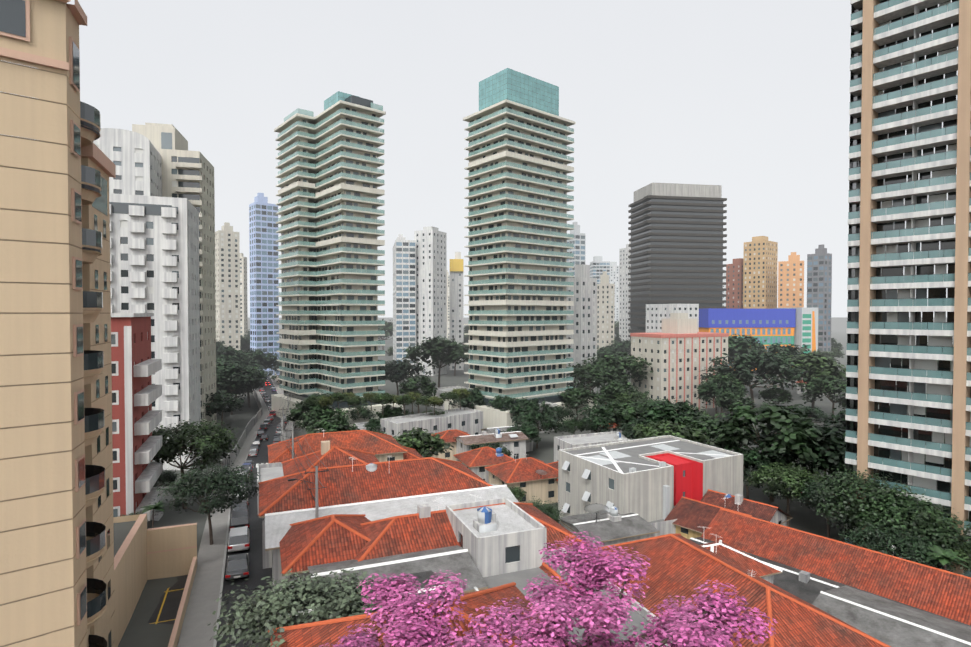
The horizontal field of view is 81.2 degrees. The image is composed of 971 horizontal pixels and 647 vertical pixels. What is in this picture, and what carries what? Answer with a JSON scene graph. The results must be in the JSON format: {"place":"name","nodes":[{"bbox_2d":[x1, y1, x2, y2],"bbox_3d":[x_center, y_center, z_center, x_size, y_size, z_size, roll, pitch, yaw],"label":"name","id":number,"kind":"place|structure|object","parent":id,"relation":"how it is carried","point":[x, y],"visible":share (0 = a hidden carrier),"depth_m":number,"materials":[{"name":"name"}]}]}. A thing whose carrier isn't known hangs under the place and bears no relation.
{"place":"outdoors","nodes":[
{"label":"outdoors","id":0,"kind":"place"},
{"bbox_2d":[118,412,230,646],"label":"terrain hill","id":1,"kind":"structure","parent":0,"point":[140,631],"depth_m":46.29,"materials":[{"name":"grey concrete"}]},
{"bbox_2d":[152,419,240,508],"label":"tree","id":2,"kind":"object","parent":1,"relation":"on","point":[204,441],"visible":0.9,"depth_m":69.01,"materials":[{"name":"green plant"}]},
{"bbox_2d":[148,459,260,544],"bbox_3d":[-26.471,17.608,55.470,8.987,8.474,8.687,0,1,24],"label":"tree","id":3,"kind":"object","parent":1,"relation":"on","point":[222,481],"visible":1,"depth_m":53.61,"materials":[{"name":"green plant"}]},
{"bbox_2d":[257,462,283,514],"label":"wall","id":4,"kind":"structure","parent":1,"relation":"on","point":[268,471],"depth_m":70.84,"materials":[{"name":"white concrete"}]},
{"bbox_2d":[205,568,390,646],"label":"tree","id":5,"kind":"object","parent":1,"relation":"on","point":[337,596],"visible":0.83,"depth_m":31.20,"materials":[{"name":"green plant"}]},
{"bbox_2d":[268,393,328,517],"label":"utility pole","id":6,"kind":"object","parent":1,"relation":"on","point":[283,435],"visible":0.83,"depth_m":65.00,"materials":[{"name":"concrete"}]},
{"bbox_2d":[279,514,370,587],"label":"tiled roof","id":7,"kind":"structure","parent":1,"relation":"on","point":[332,538],"depth_m":43.26,"materials":[{"name":"tile"}]},
{"bbox_2d":[281,440,378,475],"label":"house","id":8,"kind":"structure","parent":1,"relation":"on","point":[327,455],"depth_m":61.64,"materials":[{"name":"tile"}]},
{"bbox_2d":[277,570,450,624],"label":"flat roof","id":9,"kind":"structure","parent":1,"relation":"on","point":[423,576],"depth_m":36.19,"materials":[{"name":"grey concrete"}]},
{"bbox_2d":[257,457,492,517],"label":"tiled roof","id":10,"kind":"structure","parent":1,"relation":"on","point":[344,484],"depth_m":55.48,"materials":[{"name":"tile"}]},
{"bbox_2d":[265,484,517,592],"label":"wall","id":11,"kind":"structure","parent":1,"relation":"on","point":[277,526],"depth_m":50.76,"materials":[{"name":"white paint"}]},
{"bbox_2d":[307,545,487,594],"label":"flat roof","id":12,"kind":"structure","parent":1,"relation":"on","point":[456,559],"depth_m":39.68,"materials":[{"name":"grey concrete"}]},
{"bbox_2d":[268,582,567,646],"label":"tiled roof","id":13,"kind":"structure","parent":1,"relation":"on","point":[319,633],"depth_m":27.84,"materials":[{"name":"tile"}]},
{"bbox_2d":[430,429,469,460],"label":"house","id":14,"kind":"structure","parent":1,"relation":"on","point":[447,436],"depth_m":127.49,"materials":[{"name":"paint"}]},
{"bbox_2d":[354,502,586,561],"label":"tiled roof","id":15,"kind":"structure","parent":1,"relation":"on","point":[424,527],"depth_m":44.88,"materials":[{"name":"tile"}]},
{"bbox_2d":[446,497,546,576],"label":"tall white house","id":16,"kind":"structure","parent":1,"relation":"on","point":[516,541],"depth_m":41.89,"materials":[{"name":"white paint"}]},
{"bbox_2d":[318,531,777,646],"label":"flowering tree","id":17,"kind":"object","parent":1,"relation":"on","point":[712,621],"visible":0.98,"depth_m":21.49,"materials":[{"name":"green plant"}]},
{"bbox_2d":[474,548,671,646],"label":"flat roof","id":18,"kind":"structure","parent":1,"relation":"on","point":[519,578],"depth_m":38.34,"materials":[{"name":"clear concrete"}]},
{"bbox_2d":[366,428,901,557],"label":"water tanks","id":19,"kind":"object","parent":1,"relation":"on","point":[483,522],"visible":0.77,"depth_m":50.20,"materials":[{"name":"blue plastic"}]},
{"bbox_2d":[580,534,890,646],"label":"house hip","id":20,"kind":"object","parent":1,"relation":"on","point":[680,565],"visible":0.56,"depth_m":43.47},
{"bbox_2d":[177,375,431,646],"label":"street","id":21,"kind":"structure","parent":0,"point":[210,584],"depth_m":49.39,"materials":[{"name":"grey asphalt"}]},
{"bbox_2d":[225,553,248,580],"bbox_3d":[-21.427,20.753,48.945,1.824,1.420,4.427,0,1,-22],"label":"sedan car","id":22,"kind":"object","parent":21,"relation":"on","point":[237,566],"visible":1,"depth_m":47.73,"materials":[{"name":"grey paint"}]},
{"bbox_2d":[228,526,249,552],"bbox_3d":[-23.671,20.520,54.380,1.894,1.680,4.527,0,1,-22],"label":"car","id":23,"kind":"object","parent":21,"relation":"on","point":[238,538],"visible":1,"depth_m":52.62,"materials":[{"name":"white paint"}]},
{"bbox_2d":[0,0,957,317],"label":"sky","id":24,"kind":"structure","parent":0,"point":[749,98],"materials":[{"name":"white"}]},
{"bbox_2d":[216,317,970,576],"bbox_3d":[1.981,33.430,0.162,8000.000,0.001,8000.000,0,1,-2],"label":"ground","id":25,"kind":"structure","parent":0,"point":[805,518],"depth_m":187.94,"materials":[{"name":"grey concrete"}]},
{"bbox_2d":[0,0,115,646],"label":"beige building","id":26,"kind":"structure","parent":25,"relation":"on","point":[56,509],"depth_m":26.03,"materials":[{"name":"brown"}]},
{"bbox_2d":[1,514,196,646],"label":"podium court","id":27,"kind":"object","parent":25,"relation":"on","point":[143,554],"visible":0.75,"depth_m":45.54,"materials":[{"name":"paint"}]},
{"bbox_2d":[93,137,161,196],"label":"white block","id":28,"kind":"structure","parent":25,"relation":"on","point":[137,163],"depth_m":124.56,"materials":[{"name":"concrete"}]},
{"bbox_2d":[100,128,160,155],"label":"white block vault","id":29,"kind":"object","parent":28,"relation":"on","point":[116,133],"visible":0.48,"depth_m":123.72,"materials":[{"name":"white concrete"}]},
{"bbox_2d":[111,313,162,520],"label":"apartment building","id":30,"kind":"structure","parent":25,"relation":"on","point":[137,470],"depth_m":58.20,"materials":[{"name":"paint"}]},
{"bbox_2d":[111,332,119,516],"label":"red block frames","id":31,"kind":"structure","parent":30,"relation":"attached to","point":[117,420],"depth_m":56.65,"materials":[{"name":"paint"}]},
{"bbox_2d":[109,194,200,469],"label":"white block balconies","id":32,"kind":"structure","parent":25,"relation":"on","point":[154,254],"depth_m":105.33,"materials":[{"name":"concrete"}]},
{"bbox_2d":[132,122,216,428],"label":"apartment building","id":33,"kind":"structure","parent":25,"relation":"on","point":[187,174],"depth_m":140.91,"materials":[{"name":"concrete"}]},
{"bbox_2d":[203,391,243,416],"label":"tree","id":34,"kind":"object","parent":25,"relation":"on","point":[212,407],"visible":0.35,"depth_m":148.46,"materials":[{"name":"green plant"}]},
{"bbox_2d":[215,222,239,349],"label":"building","id":35,"kind":"structure","parent":25,"relation":"on","point":[227,266],"depth_m":328.65,"materials":[{"name":"concrete"}]},
{"bbox_2d":[216,362,271,414],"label":"tree","id":36,"kind":"object","parent":25,"relation":"on","point":[233,370],"visible":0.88,"depth_m":182.79,"materials":[{"name":"green plant"}]},
{"bbox_2d":[240,253,247,351],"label":"building","id":37,"kind":"structure","parent":25,"relation":"on","point":[243,301],"depth_m":414.76,"materials":[{"name":"concrete"}]},
{"bbox_2d":[208,372,295,501],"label":"street property walls","id":38,"kind":"structure","parent":25,"relation":"on","point":[249,427],"depth_m":148.95,"materials":[{"name":"grey concrete"}]},
{"bbox_2d":[249,193,278,374],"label":"building","id":39,"kind":"structure","parent":25,"relation":"on","point":[264,272],"depth_m":299.70,"materials":[{"name":"concrete"}]},
{"bbox_2d":[291,406,348,429],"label":"tree","id":40,"kind":"object","parent":25,"relation":"on","point":[308,417],"visible":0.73,"depth_m":137.95,"materials":[{"name":"green plant"}]},
{"bbox_2d":[307,415,359,433],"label":"tree","id":41,"kind":"object","parent":25,"relation":"on","point":[340,423],"visible":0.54,"depth_m":117.03,"materials":[{"name":"green plant"}]},
{"bbox_2d":[271,91,402,427],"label":"tower","id":42,"kind":"structure","parent":25,"relation":"on","point":[329,182],"depth_m":169.00,"materials":[{"name":"green glass"}]},
{"bbox_2d":[284,95,382,121],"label":"tower roof screens","id":43,"kind":"object","parent":42,"relation":"on","point":[361,101],"visible":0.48,"depth_m":167.09,"materials":[{"name":"white glass"}]},
{"bbox_2d":[268,430,407,462],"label":"tiled roof","id":44,"kind":"structure","parent":25,"relation":"on","point":[381,446],"depth_m":87.51,"materials":[{"name":"tile"}]},
{"bbox_2d":[393,234,415,375],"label":"high-rise building","id":45,"kind":"structure","parent":25,"relation":"on","point":[404,292],"depth_m":299.35,"materials":[{"name":"concrete"}]},
{"bbox_2d":[378,358,432,395],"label":"tree","id":46,"kind":"object","parent":25,"relation":"on","point":[399,367],"visible":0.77,"depth_m":213.72,"materials":[{"name":"green plant"}]},
{"bbox_2d":[398,374,437,413],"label":"tree","id":47,"kind":"object","parent":25,"relation":"on","point":[429,388],"visible":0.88,"depth_m":179.20,"materials":[{"name":"green plant"}]},
{"bbox_2d":[393,427,453,457],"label":"tree","id":48,"kind":"object","parent":25,"relation":"on","point":[417,439],"visible":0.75,"depth_m":107.31,"materials":[{"name":"green plant"}]},
{"bbox_2d":[414,226,446,375],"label":"white tower","id":49,"kind":"structure","parent":25,"relation":"on","point":[431,282],"depth_m":302.01,"materials":[{"name":"concrete"}]},
{"bbox_2d":[380,407,482,444],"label":"building","id":50,"kind":"structure","parent":25,"relation":"on","point":[468,420],"depth_m":141.78,"materials":[{"name":"white paint"}]},
{"bbox_2d":[402,336,468,387],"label":"tree","id":51,"kind":"object","parent":25,"relation":"on","point":[435,348],"visible":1,"depth_m":230.40,"materials":[{"name":"green plant"}]},
{"bbox_2d":[450,252,463,369],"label":"high-rise building","id":52,"kind":"structure","parent":25,"relation":"on","point":[457,305],"depth_m":329.11,"materials":[{"name":"white concrete"}]},
{"bbox_2d":[453,447,514,482],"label":"house","id":53,"kind":"structure","parent":25,"relation":"on","point":[477,461],"depth_m":107.99,"materials":[{"name":"tile"}]},
{"bbox_2d":[453,431,528,460],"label":"house","id":54,"kind":"structure","parent":25,"relation":"on","point":[516,445],"depth_m":124.97,"materials":[{"name":"white paint"}]},
{"bbox_2d":[444,68,596,428],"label":"tower","id":55,"kind":"structure","parent":25,"relation":"on","point":[518,187],"depth_m":168.53,"materials":[{"name":"green glass"}]},
{"bbox_2d":[485,457,557,503],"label":"house","id":56,"kind":"structure","parent":25,"relation":"on","point":[521,473],"depth_m":99.07,"materials":[{"name":"tile"}]},
{"bbox_2d":[509,397,552,418],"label":"tree","id":57,"kind":"object","parent":25,"relation":"on","point":[526,404],"visible":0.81,"depth_m":153.19,"materials":[{"name":"green plant"}]},
{"bbox_2d":[512,408,567,448],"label":"tree","id":58,"kind":"object","parent":25,"relation":"on","point":[534,418],"visible":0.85,"depth_m":137.61,"materials":[{"name":"green plant"}]},
{"bbox_2d":[567,222,585,277],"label":"high-rise building","id":59,"kind":"structure","parent":25,"relation":"on","point":[578,241],"depth_m":332.31,"materials":[{"name":"concrete"}]},
{"bbox_2d":[557,385,601,419],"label":"tree","id":60,"kind":"object","parent":25,"relation":"on","point":[574,397],"visible":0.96,"depth_m":164.93,"materials":[{"name":"green plant"}]},
{"bbox_2d":[566,264,596,392],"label":"apartment building","id":61,"kind":"structure","parent":25,"relation":"on","point":[584,317],"depth_m":218.41,"materials":[{"name":"concrete"}]},
{"bbox_2d":[554,431,632,461],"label":"building","id":62,"kind":"structure","parent":25,"relation":"on","point":[571,441],"depth_m":120.86,"materials":[{"name":"white paint"}]},
{"bbox_2d":[577,414,611,432],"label":"tree","id":63,"kind":"object","parent":25,"relation":"on","point":[596,422],"visible":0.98,"depth_m":139.47,"materials":[{"name":"green plant"}]},
{"bbox_2d":[572,402,619,428],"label":"tree","id":64,"kind":"object","parent":25,"relation":"on","point":[594,410],"visible":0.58,"depth_m":144.10,"materials":[{"name":"green plant"}]},
{"bbox_2d":[566,361,630,397],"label":"tree","id":65,"kind":"object","parent":25,"relation":"on","point":[599,375],"visible":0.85,"depth_m":183.66,"materials":[{"name":"green plant"}]},
{"bbox_2d":[597,271,614,349],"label":"building","id":66,"kind":"structure","parent":25,"relation":"on","point":[605,309],"depth_m":334.02,"materials":[{"name":"concrete"}]},
{"bbox_2d":[558,512,659,549],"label":"flat roof","id":67,"kind":"structure","parent":25,"relation":"on","point":[629,527],"depth_m":73.12,"materials":[{"name":"grey concrete"}]},
{"bbox_2d":[575,352,653,383],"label":"tree","id":68,"kind":"object","parent":25,"relation":"on","point":[618,361],"visible":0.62,"depth_m":193.22,"materials":[{"name":"green plant"}]},
{"bbox_2d":[619,241,630,357],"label":"building","id":69,"kind":"structure","parent":25,"relation":"on","point":[624,293],"depth_m":411.69,"materials":[{"name":"concrete"}]},
{"bbox_2d":[600,379,649,403],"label":"tree","id":70,"kind":"object","parent":25,"relation":"on","point":[608,391],"visible":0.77,"depth_m":168.29,"materials":[{"name":"green plant"}]},
{"bbox_2d":[610,402,662,429],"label":"tree","id":71,"kind":"object","parent":25,"relation":"on","point":[629,413],"visible":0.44,"depth_m":133.01,"materials":[{"name":"green plant"}]},
{"bbox_2d":[558,435,742,521],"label":"building","id":72,"kind":"structure","parent":25,"relation":"on","point":[650,479],"depth_m":85.56,"materials":[{"name":"paint"}]},
{"bbox_2d":[646,304,698,332],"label":"apartment building","id":73,"kind":"structure","parent":25,"relation":"on","point":[656,314],"depth_m":271.67,"materials":[{"name":"concrete"}]},
{"bbox_2d":[640,398,706,422],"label":"tree","id":74,"kind":"object","parent":25,"relation":"on","point":[666,409],"visible":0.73,"depth_m":126.08,"materials":[{"name":"green plant"}]},
{"bbox_2d":[628,182,726,361],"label":"office tower","id":75,"kind":"structure","parent":25,"relation":"on","point":[676,234],"depth_m":337.28,"materials":[{"name":"grey concrete"}]},
{"bbox_2d":[637,421,717,447],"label":"tree","id":76,"kind":"object","parent":25,"relation":"on","point":[675,429],"visible":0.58,"depth_m":108.80,"materials":[{"name":"green plant"}]},
{"bbox_2d":[631,313,727,408],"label":"apartment building","id":77,"kind":"structure","parent":25,"relation":"on","point":[654,352],"depth_m":195.18,"materials":[{"name":"beige concrete"}]},
{"bbox_2d":[630,332,728,408],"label":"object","id":78,"kind":"structure","parent":77,"relation":"attached to","point":[677,336],"depth_m":194.83,"materials":[{"name":"beige concrete"}]},
{"bbox_2d":[668,412,731,449],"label":"tree","id":79,"kind":"object","parent":25,"relation":"on","point":[706,426],"visible":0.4,"depth_m":118.00,"materials":[{"name":"green plant"}]},
{"bbox_2d":[664,496,751,538],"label":"old house","id":80,"kind":"structure","parent":25,"relation":"on","point":[693,517],"depth_m":77.74,"materials":[{"name":"tile"}]},
{"bbox_2d":[694,380,741,417],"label":"tree","id":81,"kind":"object","parent":25,"relation":"on","point":[705,387],"visible":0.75,"depth_m":172.74,"materials":[{"name":"green plant"}]},
{"bbox_2d":[697,372,748,416],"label":"tree","id":82,"kind":"object","parent":25,"relation":"on","point":[726,377],"visible":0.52,"depth_m":177.37,"materials":[{"name":"green plant"}]},
{"bbox_2d":[726,258,742,308],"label":"building","id":83,"kind":"structure","parent":25,"relation":"on","point":[734,283],"depth_m":388.37,"materials":[{"name":"concrete"}]},
{"bbox_2d":[715,389,755,414],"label":"tree","id":84,"kind":"object","parent":25,"relation":"on","point":[723,399],"visible":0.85,"depth_m":163.98,"materials":[{"name":"green plant"}]},
{"bbox_2d":[700,540,782,583],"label":"tiled roof","id":85,"kind":"structure","parent":25,"relation":"on","point":[761,569],"depth_m":56.82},
{"bbox_2d":[700,489,791,525],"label":"old house","id":86,"kind":"structure","parent":25,"relation":"on","point":[766,512],"depth_m":79.14,"materials":[{"name":"tile"}]},
{"bbox_2d":[728,334,766,368],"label":"tree","id":87,"kind":"object","parent":25,"relation":"on","point":[741,345],"visible":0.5,"depth_m":232.28,"materials":[{"name":"green plant"}]},
{"bbox_2d":[696,350,807,408],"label":"tree","id":88,"kind":"object","parent":25,"relation":"on","point":[770,366],"visible":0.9,"depth_m":182.49,"materials":[{"name":"green plant"}]},
{"bbox_2d":[724,444,785,498],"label":"tree","id":89,"kind":"object","parent":25,"relation":"on","point":[753,458],"visible":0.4,"depth_m":97.43,"materials":[{"name":"green plant"}]},
{"bbox_2d":[699,308,817,370],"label":"commercial building","id":90,"kind":"structure","parent":25,"relation":"on","point":[794,326],"depth_m":306.94,"materials":[{"name":"blue paint"}]},
{"bbox_2d":[743,236,777,308],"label":"building","id":91,"kind":"structure","parent":25,"relation":"on","point":[760,258],"depth_m":369.86,"materials":[{"name":"concrete"}]},
{"bbox_2d":[711,399,838,501],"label":"tree","id":92,"kind":"object","parent":25,"relation":"on","point":[789,422],"visible":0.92,"depth_m":97.42,"materials":[{"name":"green plant"}]},
{"bbox_2d":[744,342,820,394],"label":"tree","id":93,"kind":"object","parent":25,"relation":"on","point":[779,350],"visible":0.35,"depth_m":214.93,"materials":[{"name":"green plant"}]},
{"bbox_2d":[743,462,826,525],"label":"tree","id":94,"kind":"object","parent":25,"relation":"on","point":[790,476],"visible":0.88,"depth_m":87.83,"materials":[{"name":"green plant"}]},
{"bbox_2d":[778,252,803,307],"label":"apartment building","id":95,"kind":"structure","parent":25,"relation":"on","point":[791,282],"depth_m":348.34,"materials":[{"name":"concrete"}]},
{"bbox_2d":[749,428,845,504],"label":"tree","id":96,"kind":"object","parent":25,"relation":"on","point":[828,454],"visible":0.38,"depth_m":94.05,"materials":[{"name":"green plant"}]},
{"bbox_2d":[768,422,845,506],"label":"tree","id":97,"kind":"object","parent":25,"relation":"on","point":[833,433],"visible":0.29,"depth_m":95.03,"materials":[{"name":"green plant"}]},
{"bbox_2d":[779,353,846,407],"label":"tree","id":98,"kind":"object","parent":25,"relation":"on","point":[815,364],"visible":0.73,"depth_m":181.20,"materials":[{"name":"green plant"}]},
{"bbox_2d":[780,477,854,537],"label":"tree","id":99,"kind":"object","parent":25,"relation":"on","point":[813,501],"visible":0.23,"depth_m":82.40,"materials":[{"name":"green plant"}]},
{"bbox_2d":[807,244,831,369],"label":"building","id":100,"kind":"structure","parent":25,"relation":"on","point":[819,279],"depth_m":307.20,"materials":[{"name":"concrete"}]},
{"bbox_2d":[794,374,846,422],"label":"tree","id":101,"kind":"object","parent":25,"relation":"on","point":[826,386],"visible":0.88,"depth_m":170.28,"materials":[{"name":"green plant"}]},
{"bbox_2d":[689,537,970,626],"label":"dark house","id":102,"kind":"structure","parent":25,"relation":"on","point":[808,587],"depth_m":59.82,"materials":[{"name":"grey concrete"}]},
{"bbox_2d":[700,508,970,624],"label":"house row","id":103,"kind":"object","parent":25,"relation":"on","point":[941,592],"visible":0.44,"depth_m":61.57,"materials":[{"name":"tile"}]},
{"bbox_2d":[808,465,940,543],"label":"tree","id":104,"kind":"object","parent":25,"relation":"on","point":[842,486],"visible":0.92,"depth_m":72.22,"materials":[{"name":"green plant"}]},
{"bbox_2d":[812,586,970,646],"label":"flat roof","id":105,"kind":"structure","parent":25,"relation":"on","point":[889,622],"depth_m":49.87,"materials":[{"name":"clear concrete"}]},
{"bbox_2d":[838,522,948,570],"bbox_3d":[47.328,27.889,65.295,9.923,9.679,10.265,0,1,-4],"label":"tree","id":106,"kind":"object","parent":25,"relation":"on","point":[909,549],"visible":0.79,"depth_m":63.75,"materials":[{"name":"green plant"}]},
{"bbox_2d":[829,493,970,552],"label":"tree","id":107,"kind":"object","parent":25,"relation":"on","point":[940,533],"visible":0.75,"depth_m":67.97,"materials":[{"name":"green plant"}]},
{"bbox_2d":[844,0,970,576],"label":"tower","id":108,"kind":"structure","parent":25,"relation":"on","point":[888,359],"depth_m":74.32,"materials":[{"name":"white concrete"}]},
{"bbox_2d":[900,533,970,574],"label":"tree","id":109,"kind":"object","parent":25,"relation":"on","point":[962,554],"visible":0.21,"depth_m":66.26,"materials":[{"name":"green plant"}]},
{"bbox_2d":[924,545,969,569],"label":"palm","id":110,"kind":"object","parent":25,"relation":"on","point":[944,557],"visible":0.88,"depth_m":61.40,"materials":[{"name":"green plant"}]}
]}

